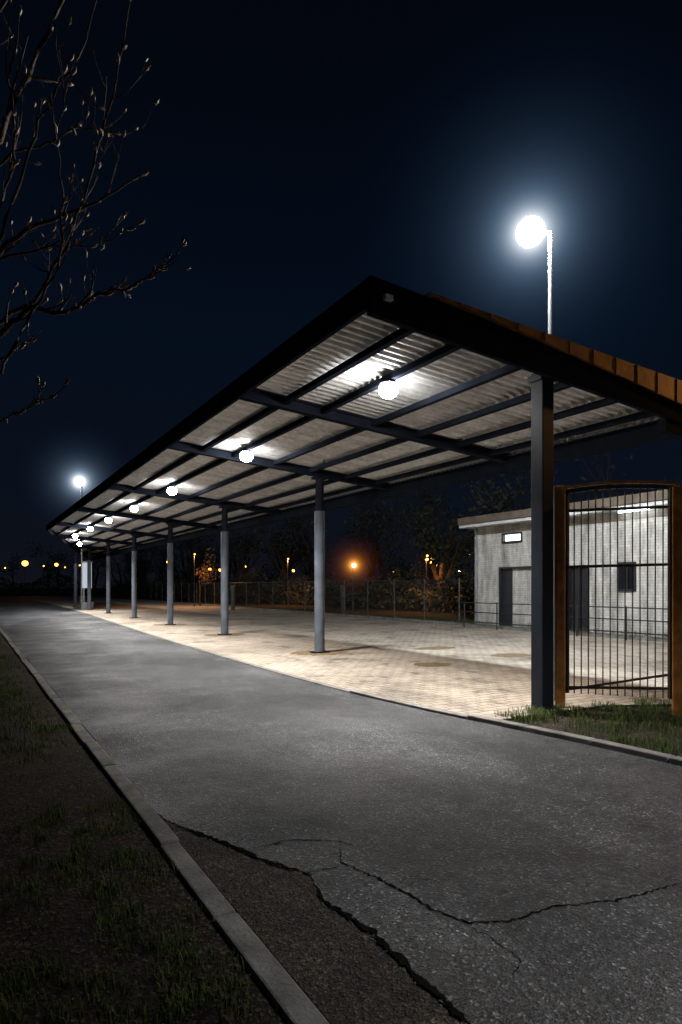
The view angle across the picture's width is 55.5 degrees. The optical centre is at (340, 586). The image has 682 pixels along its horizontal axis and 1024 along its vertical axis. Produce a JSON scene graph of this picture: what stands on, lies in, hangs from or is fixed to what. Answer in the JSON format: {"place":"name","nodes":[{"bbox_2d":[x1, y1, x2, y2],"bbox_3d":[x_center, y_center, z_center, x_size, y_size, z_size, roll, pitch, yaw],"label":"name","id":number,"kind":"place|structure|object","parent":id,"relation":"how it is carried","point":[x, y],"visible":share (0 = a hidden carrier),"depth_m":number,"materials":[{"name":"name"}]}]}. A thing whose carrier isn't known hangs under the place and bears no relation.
{"place":"outdoors","nodes":[
{"label":"outdoors","id":0,"kind":"place"},
{"bbox_2d":[0,596,681,1023],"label":"asphalt road","id":1,"kind":"structure","parent":0,"point":[582,824],"depth_m":4.62,"materials":[{"name":"grey asphalt"}]},
{"bbox_2d":[177,825,681,1023],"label":"road crack","id":2,"kind":"object","parent":1,"relation":"on","point":[403,960],"visible":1,"depth_m":3.13,"materials":[{"name":"black asphalt"}]},
{"bbox_2d":[0,588,681,1023],"bbox_3d":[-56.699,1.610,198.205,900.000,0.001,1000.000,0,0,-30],"label":"ground","id":3,"kind":"structure","parent":0,"point":[170,892],"depth_m":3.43,"materials":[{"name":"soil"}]},
{"bbox_2d":[55,563,57,594],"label":"street lamp","id":4,"kind":"object","parent":3,"relation":"on","point":[56,564],"visible":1,"depth_m":124.99,"materials":[{"name":"black metal"}]},
{"bbox_2d":[79,565,80,594],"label":"street lamp","id":5,"kind":"object","parent":3,"relation":"on","point":[79,579],"visible":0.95,"depth_m":119.97,"materials":[{"name":"black metal"}]},
{"bbox_2d":[0,0,190,422],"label":"bare tree","id":6,"kind":"object","parent":3,"relation":"on","point":[27,308],"visible":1,"depth_m":4.00,"materials":[{"name":"brown plant"}]},
{"bbox_2d":[0,627,329,1023],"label":"kerb","id":7,"kind":"structure","parent":3,"relation":"on","point":[294,1004],"depth_m":3.33,"materials":[{"name":"concrete"}]},
{"bbox_2d":[230,585,235,609],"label":"bollard","id":8,"kind":"object","parent":3,"relation":"on","point":[232,588],"visible":0.85,"depth_m":43.88,"materials":[{"name":"metal"}]},
{"bbox_2d":[274,570,293,600],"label":"young tree","id":9,"kind":"object","parent":3,"relation":"on","point":[284,581],"visible":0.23,"depth_m":64.36,"materials":[{"name":"green plant"}]},
{"bbox_2d":[287,558,288,602],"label":"street lamp","id":10,"kind":"object","parent":3,"relation":"on","point":[287,578],"visible":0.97,"depth_m":55.98,"materials":[{"name":"black metal"}]},
{"bbox_2d":[291,574,311,598],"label":"young tree","id":11,"kind":"object","parent":3,"relation":"on","point":[300,579],"visible":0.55,"depth_m":61.90,"materials":[{"name":"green plant"}]},
{"bbox_2d":[156,578,459,621],"bbox_3d":[-8.454,0.625,50.643,0.060,1.950,53.830,0,0,-30],"label":"fence","id":12,"kind":"object","parent":3,"relation":"on","point":[304,596],"visible":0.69,"depth_m":36.34,"materials":[{"name":"metal"}]},
{"bbox_2d":[147,801,469,1023],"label":"gravel margin","id":13,"kind":"object","parent":3,"relation":"on","point":[424,1004],"visible":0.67,"depth_m":2.89,"materials":[{"name":"gravel"}]},
{"bbox_2d":[0,435,681,614],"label":"distant trees","id":14,"kind":"object","parent":3,"relation":"on","point":[145,588],"visible":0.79,"depth_m":61.97,"materials":[{"name":"brown plant"}]},
{"bbox_2d":[340,585,345,612],"bbox_3d":[0.117,0.750,38.000,0.400,1.700,0.400,0,0,-30],"label":"bollard","id":15,"kind":"object","parent":3,"relation":"on","point":[341,589],"visible":0.5,"depth_m":37.87,"materials":[{"name":"metal"}]},
{"bbox_2d":[21,597,681,765],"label":"kerb","id":16,"kind":"structure","parent":3,"relation":"on","point":[639,752],"depth_m":7.37,"materials":[{"name":"concrete"}]},
{"bbox_2d":[352,563,355,610],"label":"street lamp","id":17,"kind":"object","parent":3,"relation":"on","point":[353,564],"visible":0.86,"depth_m":42.99,"materials":[{"name":"black metal"}]},
{"bbox_2d":[137,599,667,641],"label":"kerb","id":18,"kind":"structure","parent":3,"relation":"on","point":[635,637],"depth_m":26.86,"materials":[{"name":"concrete"}]},
{"bbox_2d":[408,554,437,592],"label":"young tree","id":19,"kind":"object","parent":3,"relation":"on","point":[424,569],"visible":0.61,"depth_m":46.23,"materials":[{"name":"green plant"}]},
{"bbox_2d":[426,554,427,607],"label":"street lamp","id":20,"kind":"object","parent":3,"relation":"on","point":[426,574],"visible":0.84,"depth_m":41.98,"materials":[{"name":"black metal"}]},
{"bbox_2d":[197,601,681,756],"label":"verge grass","id":21,"kind":"structure","parent":3,"relation":"on","point":[538,715],"depth_m":7.78,"materials":[{"name":"green plant"}]},
{"bbox_2d":[475,508,667,637],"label":"walls","id":22,"kind":"structure","parent":3,"relation":"on","point":[494,554],"depth_m":21.65,"materials":[{"name":"paint"}]},
{"bbox_2d":[476,528,477,622],"bbox_3d":[6.663,-0.425,25.339,0.086,4.050,4.065,0,0,-30],"label":"drainpipe","id":23,"kind":"object","parent":22,"relation":"attached to","point":[477,574],"visible":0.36,"depth_m":27.02,"materials":[{"name":"metal"}]},
{"bbox_2d":[458,490,667,525],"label":"roof slab","id":24,"kind":"structure","parent":22,"relation":"on","point":[523,513],"depth_m":21.73,"materials":[{"name":"grey concrete"}]},
{"bbox_2d":[618,509,648,512],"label":"eave tube lights","id":25,"kind":"object","parent":24,"relation":"attached to","point":[631,510],"visible":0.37,"depth_m":20.52},
{"bbox_2d":[459,500,667,528],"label":"roof soffit","id":26,"kind":"structure","parent":22,"relation":"on","point":[507,522],"depth_m":24.05,"materials":[{"name":"white metal"}]},
{"bbox_2d":[499,531,635,631],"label":"frames","id":27,"kind":"structure","parent":22,"relation":"attached to","point":[505,584],"depth_m":22.97,"materials":[{"name":"black metal"}]},
{"bbox_2d":[505,534,520,540],"bbox_3d":[6.809,-1.920,25.466,0.020,0.260,0.960,0,0,-30],"label":"lit window pane","id":28,"kind":"object","parent":27,"relation":"attached to","point":[514,537],"visible":0.86,"depth_m":25.50,"materials":[{"name":"white glass"}]},
{"bbox_2d":[513,568,530,627],"bbox_3d":[7.103,0.440,24.937,0.040,2.280,1.350,0,0,-30],"label":"door panel","id":29,"kind":"structure","parent":27,"relation":"attached to","point":[521,586],"depth_m":25.10,"materials":[{"name":"paint"}]},
{"bbox_2d":[621,567,633,588],"bbox_3d":[10.242,-0.325,19.481,0.020,0.810,4.160,0,0,-30],"label":"window glass","id":30,"kind":"object","parent":27,"relation":"attached to","point":[622,577],"visible":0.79,"depth_m":21.01,"materials":[{"name":"black glass"}]},
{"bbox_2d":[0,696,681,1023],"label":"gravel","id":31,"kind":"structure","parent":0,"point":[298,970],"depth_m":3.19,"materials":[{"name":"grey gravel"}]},
{"bbox_2d":[0,0,681,587],"label":"sky","id":32,"kind":"structure","parent":0,"point":[301,152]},
{"bbox_2d":[17,596,670,719],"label":"block pavement","id":33,"kind":"structure","parent":0,"point":[380,657],"depth_m":15.41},
{"bbox_2d":[74,477,84,608],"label":"street lamp","id":34,"kind":"object","parent":33,"relation":"on","point":[78,481],"visible":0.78,"depth_m":45.94,"materials":[{"name":"metal"}]},
{"bbox_2d":[81,561,92,608],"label":"information sign","id":35,"kind":"object","parent":33,"relation":"on","point":[84,582],"visible":0.61,"depth_m":45.86,"materials":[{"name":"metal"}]},
{"bbox_2d":[194,553,194,605],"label":"street lamp","id":36,"kind":"object","parent":33,"relation":"on","point":[194,579],"visible":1,"depth_m":51.98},
{"bbox_2d":[195,548,220,605],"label":"young tree","id":37,"kind":"object","parent":33,"relation":"on","point":[206,577],"visible":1,"depth_m":54.33,"materials":[{"name":"brown plant"}]},
{"bbox_2d":[205,633,245,635],"bbox_3d":[-3.821,1.583,21.356,1.439,0.001,1.245,0,0,-30],"label":"soil patch","id":38,"kind":"object","parent":33,"relation":"on","point":[235,634],"visible":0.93,"depth_m":21.47,"materials":[{"name":"brown soil"}]},
{"bbox_2d":[291,650,347,655],"bbox_3d":[-0.520,1.583,15.569,1.216,0.001,1.484,0,0,34],"label":"soil patch","id":39,"kind":"object","parent":33,"relation":"on","point":[332,652],"visible":0.93,"depth_m":15.36,"materials":[{"name":"beige soil"}]},
{"bbox_2d":[46,275,681,712],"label":"parking canopy","id":40,"kind":"object","parent":33,"relation":"on","point":[308,415],"visible":0.96,"depth_m":10.78,"materials":[{"name":"metal"}]},
{"bbox_2d":[105,518,111,522],"bbox_3d":[-9.740,-2.770,27.170,0.280,0.238,0.266,0,0,-30],"label":"ceiling lamp","id":41,"kind":"object","parent":40,"relation":"attached to","point":[108,520],"visible":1,"depth_m":27.09,"materials":[{"name":"paint"}]},
{"bbox_2d":[130,505,137,511],"bbox_3d":[-7.340,-2.770,23.013,0.280,0.238,0.266,0,0,-30],"label":"ceiling lamp","id":42,"kind":"object","parent":40,"relation":"attached to","point":[133,508],"visible":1,"depth_m":22.92,"materials":[{"name":"paint"}]},
{"bbox_2d":[167,486,176,494],"bbox_3d":[-4.890,-2.770,18.770,0.280,0.238,0.273,0,0,-30],"label":"ceiling lamp","id":43,"kind":"object","parent":40,"relation":"attached to","point":[171,490],"visible":1,"depth_m":18.68,"materials":[{"name":"paint"}]},
{"bbox_2d":[240,450,252,461],"bbox_3d":[-2.010,-2.770,13.781,0.280,0.238,0.273,0,0,-30],"label":"ceiling lamp","id":44,"kind":"object","parent":40,"relation":"attached to","point":[246,455],"visible":1,"depth_m":13.69,"materials":[{"name":"paint"}]},
{"bbox_2d":[379,379,397,398],"bbox_3d":[0.670,-2.770,9.139,0.280,0.238,0.273,0,0,-30],"label":"ceiling lamp","id":45,"kind":"object","parent":40,"relation":"attached to","point":[388,388],"visible":1,"depth_m":9.04,"materials":[{"name":"paint"}]},
{"bbox_2d":[412,662,450,666],"bbox_3d":[1.856,1.583,13.200,0.869,0.001,0.765,0,0,-30],"label":"soil patch","id":46,"kind":"object","parent":33,"relation":"on","point":[432,664],"visible":1,"depth_m":13.19,"materials":[{"name":"beige soil"}]},
{"bbox_2d":[415,646,455,649],"bbox_3d":[2.454,1.583,16.758,1.320,0.001,0.712,0,0,-30],"label":"soil patch","id":47,"kind":"object","parent":33,"relation":"on","point":[440,647],"visible":1,"depth_m":16.88,"materials":[{"name":"beige soil"}]},
{"bbox_2d":[491,653,530,656],"bbox_3d":[3.947,1.583,14.972,1.062,0.001,0.859,0,0,-30],"label":"soil patch","id":48,"kind":"object","parent":33,"relation":"on","point":[510,655],"visible":0.9,"depth_m":14.92,"materials":[{"name":"beige soil"}]},
{"bbox_2d":[516,216,552,334],"bbox_3d":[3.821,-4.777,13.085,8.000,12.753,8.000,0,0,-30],"label":"street lamp","id":49,"kind":"object","parent":33,"relation":"on","point":[531,231],"visible":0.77,"depth_m":13.03,"materials":[{"name":"metal"}]},
{"bbox_2d":[459,601,667,639],"bbox_3d":[10.167,1.090,16.190,0.043,1.020,21.925,0,0,-30],"label":"railing","id":50,"kind":"object","parent":33,"relation":"on","point":[497,613],"visible":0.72,"depth_m":20.73,"materials":[{"name":"black metal"}]},
{"bbox_2d":[554,480,681,715],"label":"metal gate","id":51,"kind":"structure","parent":33,"relation":"on","point":[562,566],"depth_m":8.28,"materials":[{"name":"metal"}]}
]}

